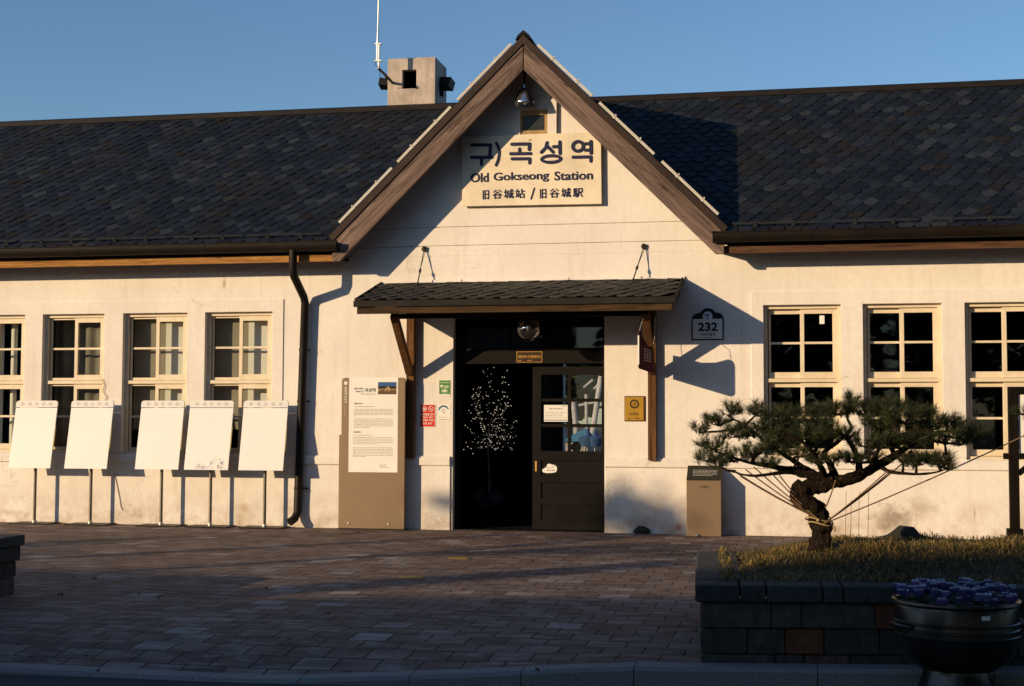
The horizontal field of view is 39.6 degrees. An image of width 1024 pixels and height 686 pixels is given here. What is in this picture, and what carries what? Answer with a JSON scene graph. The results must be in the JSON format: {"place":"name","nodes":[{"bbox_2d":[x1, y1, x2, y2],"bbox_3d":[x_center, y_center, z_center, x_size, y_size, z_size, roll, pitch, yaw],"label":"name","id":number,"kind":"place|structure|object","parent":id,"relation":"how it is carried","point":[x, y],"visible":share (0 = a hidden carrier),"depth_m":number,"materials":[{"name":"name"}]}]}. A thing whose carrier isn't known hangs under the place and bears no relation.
{"place":"outdoors","nodes":[
{"label":"outdoors","id":0,"kind":"place"},
{"bbox_2d":[0,674,348,685],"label":"road","id":1,"kind":"structure","parent":0,"point":[18,680],"depth_m":8.01,"materials":[{"name":"grey asphalt"}]},
{"bbox_2d":[890,594,1023,685],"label":"cauldron planter","id":2,"kind":"object","parent":1,"relation":"on","point":[976,644],"visible":0.92,"depth_m":7.34,"materials":[{"name":"metal"}]},
{"bbox_2d":[892,577,1017,612],"bbox_3d":[2.367,1.337,7.588,0.664,0.152,0.659,0,-3,11],"label":"pansy clump","id":3,"kind":"object","parent":2,"relation":"on","point":[968,589],"visible":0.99,"depth_m":7.50,"materials":[{"name":"purple plant"}]},
{"bbox_2d":[0,522,1010,673],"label":"pavement","id":4,"kind":"structure","parent":0,"point":[561,598],"depth_m":10.94,"materials":[{"name":"brick"}]},
{"bbox_2d":[0,534,24,596],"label":"raised planter","id":5,"kind":"object","parent":4,"relation":"on","point":[10,544],"visible":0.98,"depth_m":11.06,"materials":[{"name":"stone"}]},
{"bbox_2d":[8,401,60,524],"bbox_3d":[-6.311,1.577,18.859,0.608,1.625,0.334,0,-3,11],"label":"display board","id":6,"kind":"object","parent":4,"relation":"on","point":[33,437],"visible":1,"depth_m":18.80,"materials":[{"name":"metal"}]},
{"bbox_2d":[64,401,116,525],"bbox_3d":[-5.527,1.570,18.704,0.608,1.625,0.334,0,-3,11],"label":"display board","id":7,"kind":"object","parent":4,"relation":"on","point":[89,438],"visible":1,"depth_m":18.65,"materials":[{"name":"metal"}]},
{"bbox_2d":[135,401,186,526],"bbox_3d":[-4.552,1.562,18.511,0.608,1.625,0.334,0,-3,11],"label":"display board","id":8,"kind":"object","parent":4,"relation":"on","point":[159,443],"visible":1,"depth_m":18.45,"materials":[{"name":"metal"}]},
{"bbox_2d":[184,401,235,527],"bbox_3d":[-3.886,1.557,18.379,0.608,1.625,0.334,0,-3,11],"label":"display board","id":9,"kind":"object","parent":4,"relation":"on","point":[209,440],"visible":1,"depth_m":18.32,"materials":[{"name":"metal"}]},
{"bbox_2d":[238,401,289,528],"bbox_3d":[-3.161,1.551,18.236,0.608,1.625,0.334,0,-3,11],"label":"display board","id":10,"kind":"object","parent":4,"relation":"on","point":[263,440],"visible":1,"depth_m":18.18,"materials":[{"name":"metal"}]},
{"bbox_2d":[337,377,407,530],"bbox_3d":[-1.760,1.401,18.030,0.884,1.930,0.130,0,-3,11],"label":"information board","id":11,"kind":"object","parent":4,"relation":"on","point":[372,440],"visible":1,"depth_m":17.99,"materials":[{"name":"beige metal"}]},
{"bbox_2d":[397,576,424,578],"bbox_3d":[-0.881,2.051,12.418,0.210,0.013,0.180,0,-3,11],"label":"ground plate","id":12,"kind":"object","parent":4,"relation":"on","point":[411,577],"visible":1,"depth_m":12.39,"materials":[{"name":"grey metal"}]},
{"bbox_2d":[447,556,470,558],"bbox_3d":[-0.528,2.153,14.237,0.210,0.013,0.180,0,-3,11],"label":"ground plate","id":13,"kind":"object","parent":4,"relation":"on","point":[451,557],"visible":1,"depth_m":14.23,"materials":[{"name":"metal"}]},
{"bbox_2d":[633,526,649,533],"bbox_3d":[1.589,2.306,17.466,0.223,0.128,0.123,0,-3,11],"label":"stone","id":14,"kind":"object","parent":4,"relation":"on","point":[641,530],"visible":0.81,"depth_m":17.42,"materials":[{"name":"grey stone"}]},
{"bbox_2d":[686,465,721,536],"bbox_3d":[2.324,1.903,17.181,0.411,0.839,0.272,0,-3,11],"label":"plinth stand","id":15,"kind":"object","parent":4,"relation":"on","point":[704,498],"visible":0.99,"depth_m":17.06,"materials":[{"name":"beige metal"}]},
{"bbox_2d":[695,539,1023,680],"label":"raised planter","id":16,"kind":"object","parent":4,"relation":"on","point":[837,621],"visible":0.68,"depth_m":8.05,"materials":[{"name":"concrete"}]},
{"bbox_2d":[686,386,991,552],"bbox_3d":[2.044,0.785,8.979,1.942,1.059,0.854,0,-3,11],"label":"bonsai pine","id":17,"kind":"object","parent":16,"relation":"on","point":[953,425],"visible":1,"depth_m":8.91,"materials":[{"name":"green plant"}]},
{"bbox_2d":[735,472,809,513],"bbox_3d":[1.650,0.950,8.885,0.520,0.294,0.009,0,-3,-3],"label":"guy rope","id":18,"kind":"object","parent":17,"relation":"attached to","point":[768,491],"visible":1,"depth_m":8.88,"materials":[{"name":"beige fabric"}]},
{"bbox_2d":[740,476,816,517],"bbox_3d":[1.666,0.963,8.881,0.490,0.269,0.009,0,-3,-4],"label":"guy rope","id":19,"kind":"object","parent":17,"relation":"attached to","point":[777,497],"visible":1,"depth_m":8.88,"materials":[{"name":"beige fabric"}]},
{"bbox_2d":[745,469,813,515],"bbox_3d":[1.685,0.944,8.904,0.450,0.308,0.009,0,-3,1],"label":"guy rope","id":20,"kind":"object","parent":17,"relation":"attached to","point":[777,492],"visible":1,"depth_m":8.90,"materials":[{"name":"beige fabric"}]},
{"bbox_2d":[753,467,812,514],"bbox_3d":[1.713,0.937,8.914,0.396,0.324,0.009,0,-3,4],"label":"guy rope","id":21,"kind":"object","parent":17,"relation":"attached to","point":[780,489],"visible":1,"depth_m":8.91,"materials":[{"name":"beige fabric"}]},
{"bbox_2d":[770,471,815,516],"bbox_3d":[1.764,0.951,8.913,0.295,0.294,0.009,0,-3,5],"label":"guy rope","id":22,"kind":"object","parent":17,"relation":"attached to","point":[790,492],"visible":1,"depth_m":8.91,"materials":[{"name":"beige fabric"}]},
{"bbox_2d":[779,475,813,513],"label":"guy rope","id":23,"kind":"object","parent":17,"relation":"attached to","point":[789,487],"visible":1,"depth_m":8.94,"materials":[{"name":"beige fabric"}]},
{"bbox_2d":[805,516,835,530],"bbox_3d":[1.935,1.134,8.955,0.178,0.088,0.172,1,-3,-10],"label":"rope collar","id":24,"kind":"object","parent":17,"relation":"attached to","point":[819,520],"visible":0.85,"depth_m":8.89,"materials":[{"name":"beige fabric"}]},
{"bbox_2d":[825,480,835,507],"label":"guy rope","id":25,"kind":"object","parent":17,"relation":"attached to","point":[830,494],"visible":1,"depth_m":8.90,"materials":[{"name":"beige fabric"}]},
{"bbox_2d":[823,471,887,523],"bbox_3d":[2.138,0.964,8.864,0.401,0.341,0.009,0,-3,8],"label":"guy rope","id":26,"kind":"object","parent":17,"relation":"attached to","point":[855,498],"visible":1,"depth_m":8.86,"materials":[{"name":"beige fabric"}]},
{"bbox_2d":[830,469,891,519],"bbox_3d":[2.155,0.962,8.876,0.433,0.347,0.009,0,-3,4],"label":"guy rope","id":27,"kind":"object","parent":17,"relation":"attached to","point":[866,491],"visible":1,"depth_m":8.87,"materials":[{"name":"beige fabric"}]},
{"bbox_2d":[833,467,898,517],"bbox_3d":[2.178,0.953,8.883,0.477,0.366,0.009,0,-3,3],"label":"guy rope","id":28,"kind":"object","parent":17,"relation":"attached to","point":[872,487],"visible":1,"depth_m":8.88,"materials":[{"name":"beige fabric"}]},
{"bbox_2d":[825,435,1023,523],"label":"guy rope","id":29,"kind":"object","parent":17,"relation":"attached to","point":[924,481],"visible":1,"depth_m":8.89,"materials":[{"name":"beige fabric"}]},
{"bbox_2d":[713,492,1023,587],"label":"grass","id":30,"kind":"structure","parent":16,"relation":"on","point":[765,555],"depth_m":8.75,"materials":[{"name":"green plant"}]},
{"bbox_2d":[877,525,932,540],"bbox_3d":[2.675,1.428,9.605,0.519,0.386,0.422,0,-3,11],"label":"garden rock","id":31,"kind":"object","parent":16,"relation":"on","point":[899,531],"visible":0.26,"depth_m":9.56,"materials":[{"name":"grey stone"}]},
{"bbox_2d":[1005,402,1023,419],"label":"bonsai pine","id":32,"kind":"object","parent":16,"relation":"on","point":[1016,411],"visible":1,"depth_m":9.08,"materials":[{"name":"green plant"}]},
{"bbox_2d":[1003,387,1023,536],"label":"notice board","id":33,"kind":"object","parent":4,"relation":"on","point":[1014,454],"visible":0.75,"depth_m":16.25,"materials":[{"name":"brown wood"}]},
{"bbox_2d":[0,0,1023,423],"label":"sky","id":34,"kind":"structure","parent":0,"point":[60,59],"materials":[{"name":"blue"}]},
{"bbox_2d":[565,427,817,685],"bbox_3d":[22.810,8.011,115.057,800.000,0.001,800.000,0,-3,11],"label":"ground","id":35,"kind":"structure","parent":0,"point":[599,431],"depth_m":219.17,"materials":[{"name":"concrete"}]},
{"bbox_2d":[0,30,1023,539],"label":"station building","id":36,"kind":"structure","parent":35,"relation":"on","point":[880,228],"depth_m":18.18,"materials":[{"name":"paint"}]},
{"bbox_2d":[0,324,17,442],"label":"window","id":37,"kind":"structure","parent":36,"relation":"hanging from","point":[14,344],"depth_m":19.69,"materials":[{"name":"glass"}]},
{"bbox_2d":[0,315,24,451],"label":"window","id":38,"kind":"structure","parent":36,"relation":"in","point":[18,380],"depth_m":19.32,"materials":[{"name":"beige paint"}]},
{"bbox_2d":[44,314,104,452],"bbox_3d":[-5.868,0.546,19.165,0.895,1.860,0.135,0,-3,11],"label":"window","id":39,"kind":"structure","parent":36,"relation":"in","point":[49,381],"depth_m":19.16,"materials":[{"name":"beige paint"}]},
{"bbox_2d":[54,320,101,449],"bbox_3d":[-5.810,0.597,19.455,0.975,2.050,0.036,0,-3,11],"label":"window pane","id":40,"kind":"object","parent":36,"relation":"hanging from","point":[89,360],"depth_m":19.51,"materials":[{"name":"glass"}]},
{"bbox_2d":[123,313,187,453],"bbox_3d":[-4.714,0.537,18.937,0.912,1.860,0.135,0,-3,11],"label":"window","id":41,"kind":"structure","parent":36,"relation":"in","point":[167,381],"depth_m":18.94,"materials":[{"name":"beige paint"}]},
{"bbox_2d":[133,320,182,428],"bbox_3d":[-4.681,0.421,19.107,0.852,1.470,0.013,0,-3,11],"label":"window pane","id":42,"kind":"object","parent":36,"relation":"attached to","point":[145,359],"depth_m":19.14,"materials":[{"name":"glass"}]},
{"bbox_2d":[206,312,272,453],"bbox_3d":[-3.562,0.527,18.710,0.932,1.860,0.135,0,-3,11],"label":"window","id":43,"kind":"structure","parent":36,"relation":"in","point":[244,381],"depth_m":18.69,"materials":[{"name":"beige paint"}]},
{"bbox_2d":[215,319,267,428],"bbox_3d":[-3.530,0.412,18.879,0.872,1.470,0.013,0,-3,11],"label":"window pane","id":44,"kind":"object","parent":36,"relation":"attached to","point":[227,335],"depth_m":18.90,"materials":[{"name":"glass"}]},
{"bbox_2d":[375,0,393,83],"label":"radio antenna","id":45,"kind":"object","parent":36,"relation":"attached to","point":[378,45],"visible":1,"depth_m":21.36,"materials":[{"name":"metal"}]},
{"bbox_2d":[420,404,435,426],"bbox_3d":[-1.072,0.924,18.084,0.210,0.293,0.009,0,-3,11],"label":"notice sign","id":46,"kind":"object","parent":36,"relation":"attached to","point":[427,415],"visible":1,"depth_m":18.08,"materials":[{"name":"red plastic"}]},
{"bbox_2d":[438,404,449,419],"bbox_3d":[-0.861,0.875,18.047,0.159,0.192,0.004,0,-3,11],"label":"paper notice","id":47,"kind":"object","parent":36,"relation":"attached to","point":[443,411],"visible":1,"depth_m":18.05,"materials":[{"name":"white paper"}]},
{"bbox_2d":[439,380,449,396],"bbox_3d":[-0.855,0.577,18.061,0.146,0.211,0.008,0,-3,11],"label":"safety sign","id":48,"kind":"object","parent":36,"relation":"attached to","point":[444,388],"visible":1,"depth_m":18.06,"materials":[{"name":"green plastic"}]},
{"bbox_2d":[463,366,515,509],"bbox_3d":[-0.283,1.267,18.913,0.715,1.911,0.453,0,-3,11],"label":"light tree","id":49,"kind":"object","parent":36,"relation":"on","point":[495,499],"visible":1,"depth_m":18.86,"materials":[{"name":"white plastic"}]},
{"bbox_2d":[463,321,538,520],"bbox_3d":[-0.495,1.001,19.757,1.750,2.890,0.060,0,-3,11],"label":"doorway","id":50,"kind":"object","parent":36,"relation":"hanging from","point":[510,475],"visible":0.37,"depth_m":19.69,"materials":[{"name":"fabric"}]},
{"bbox_2d":[514,70,534,105],"bbox_3d":[0.155,-3.250,17.826,0.260,0.533,0.260,0,-3,11],"label":"pendant lamp","id":51,"kind":"object","parent":36,"relation":"hanging from","point":[524,96],"visible":0.99,"depth_m":17.75,"materials":[{"name":"metal"}]},
{"bbox_2d":[517,318,540,340],"bbox_3d":[0.206,-0.316,17.293,0.296,0.592,0.296,0,-3,11],"label":"globe lamp","id":52,"kind":"object","parent":36,"relation":"hanging from","point":[528,329],"visible":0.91,"depth_m":17.18,"materials":[{"name":"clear glass"}]},
{"bbox_2d":[517,351,541,361],"bbox_3d":[0.221,0.177,17.992,0.329,0.137,0.010,0,-3,11],"label":"heritage plaque","id":53,"kind":"object","parent":36,"relation":"attached to","point":[535,356],"visible":1,"depth_m":17.99,"materials":[{"name":"gold metal"}]},
{"bbox_2d":[462,133,601,206],"bbox_3d":[0.245,-2.181,17.958,1.793,0.909,0.084,0,-3,11],"label":"station sign","id":54,"kind":"object","parent":36,"relation":"attached to","point":[536,169],"visible":1,"depth_m":17.93,"materials":[{"name":"white paint"}]},
{"bbox_2d":[515,98,556,134],"bbox_3d":[0.305,-2.854,17.999,0.528,0.473,0.051,0,-3,11],"label":"gable window","id":55,"kind":"structure","parent":36,"relation":"in","point":[541,117],"depth_m":18.00,"materials":[{"name":"paint"}]},
{"bbox_2d":[542,464,556,472],"bbox_3d":[0.471,1.579,17.924,0.193,0.120,0.002,0,-3,11],"label":"torn sticker","id":56,"kind":"object","parent":36,"relation":"attached to","point":[550,468],"visible":1,"depth_m":17.92,"materials":[{"name":"white paper"}]},
{"bbox_2d":[544,405,567,421],"bbox_3d":[0.554,0.887,17.943,0.304,0.210,0.003,0,-3,11],"label":"paper notice","id":57,"kind":"object","parent":36,"relation":"attached to","point":[555,413],"visible":1,"depth_m":17.94,"materials":[{"name":"white paper"}]},
{"bbox_2d":[532,366,602,529],"bbox_3d":[0.703,1.320,17.896,0.900,2.048,0.046,0,-3,11],"label":"sliding door","id":58,"kind":"structure","parent":36,"relation":"in","point":[570,497],"depth_m":17.88,"materials":[{"name":"paint"}]},
{"bbox_2d":[624,396,644,420],"bbox_3d":[1.517,0.811,17.572,0.256,0.311,0.019,0,-3,11],"label":"brass plaque","id":59,"kind":"object","parent":36,"relation":"attached to","point":[634,408],"visible":1,"depth_m":17.57,"materials":[{"name":"gold metal"}]},
{"bbox_2d":[638,317,654,372],"bbox_3d":[1.619,0.005,16.941,0.049,0.688,0.867,-1,-3,18],"label":"hanging sign","id":60,"kind":"object","parent":36,"relation":"hanging from","point":[645,361],"visible":1,"depth_m":16.80,"materials":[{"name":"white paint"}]},
{"bbox_2d":[691,308,723,339],"bbox_3d":[2.401,-0.232,17.456,0.398,0.395,0.017,0,-3,11],"label":"number plate","id":61,"kind":"object","parent":36,"relation":"attached to","point":[707,323],"visible":1,"depth_m":17.45,"materials":[{"name":"white metal"}]},
{"bbox_2d":[763,305,841,457],"bbox_3d":[3.534,0.470,17.307,0.919,1.860,0.135,0,-3,11],"label":"window","id":62,"kind":"structure","parent":36,"relation":"in","point":[835,376],"depth_m":17.30,"materials":[{"name":"beige paint"}]},
{"bbox_2d":[819,315,823,323],"bbox_3d":[3.769,-0.283,17.297,0.059,0.102,0.002,0,-3,11],"label":"paper note","id":63,"kind":"object","parent":36,"relation":"attached to","point":[821,319],"visible":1,"depth_m":17.30,"materials":[{"name":"white paper"}]},
{"bbox_2d":[863,303,942,458],"bbox_3d":[4.686,0.461,17.079,0.913,1.860,0.135,0,-3,11],"label":"window","id":64,"kind":"structure","parent":36,"relation":"in","point":[901,379],"depth_m":17.07,"materials":[{"name":"beige paint"}]},
{"bbox_2d":[965,302,1023,459],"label":"window","id":65,"kind":"structure","parent":36,"relation":"in","point":[1004,378],"depth_m":16.87,"materials":[{"name":"beige paint"}]},
{"bbox_2d":[0,662,1023,685],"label":"kerb","id":66,"kind":"structure","parent":35,"relation":"on","point":[677,674],"depth_m":7.92,"materials":[{"name":"stone"}]},
{"bbox_2d":[565,428,593,450],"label":"market tent","id":67,"kind":"object","parent":35,"relation":"on","point":[576,445],"visible":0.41,"depth_m":54.04,"materials":[{"name":"blue fabric"}]},
{"bbox_2d":[571,441,581,450],"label":"window","id":68,"kind":"structure","parent":67,"relation":"in","point":[576,446],"depth_m":53.97,"materials":[{"name":"glass"}]},
{"bbox_2d":[565,364,601,423],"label":"evergreen tree","id":69,"kind":"object","parent":35,"relation":"on","point":[578,383],"visible":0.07,"depth_m":68.79,"materials":[{"name":"green wood"}]},
{"bbox_2d":[578,429,591,450],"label":"closed parasol","id":70,"kind":"object","parent":35,"relation":"on","point":[584,440],"visible":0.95,"depth_m":52.69,"materials":[{"name":"blue fabric"}]},
{"bbox_2d":[571,376,601,433],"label":"white truss","id":71,"kind":"object","parent":35,"relation":"on","point":[598,387],"visible":0.54,"depth_m":59.95,"materials":[{"name":"grey paint"}]},
{"bbox_2d":[590,429,601,450],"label":"closed parasol","id":72,"kind":"object","parent":35,"relation":"on","point":[595,440],"visible":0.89,"depth_m":52.61,"materials":[{"name":"blue fabric"}]}
]}

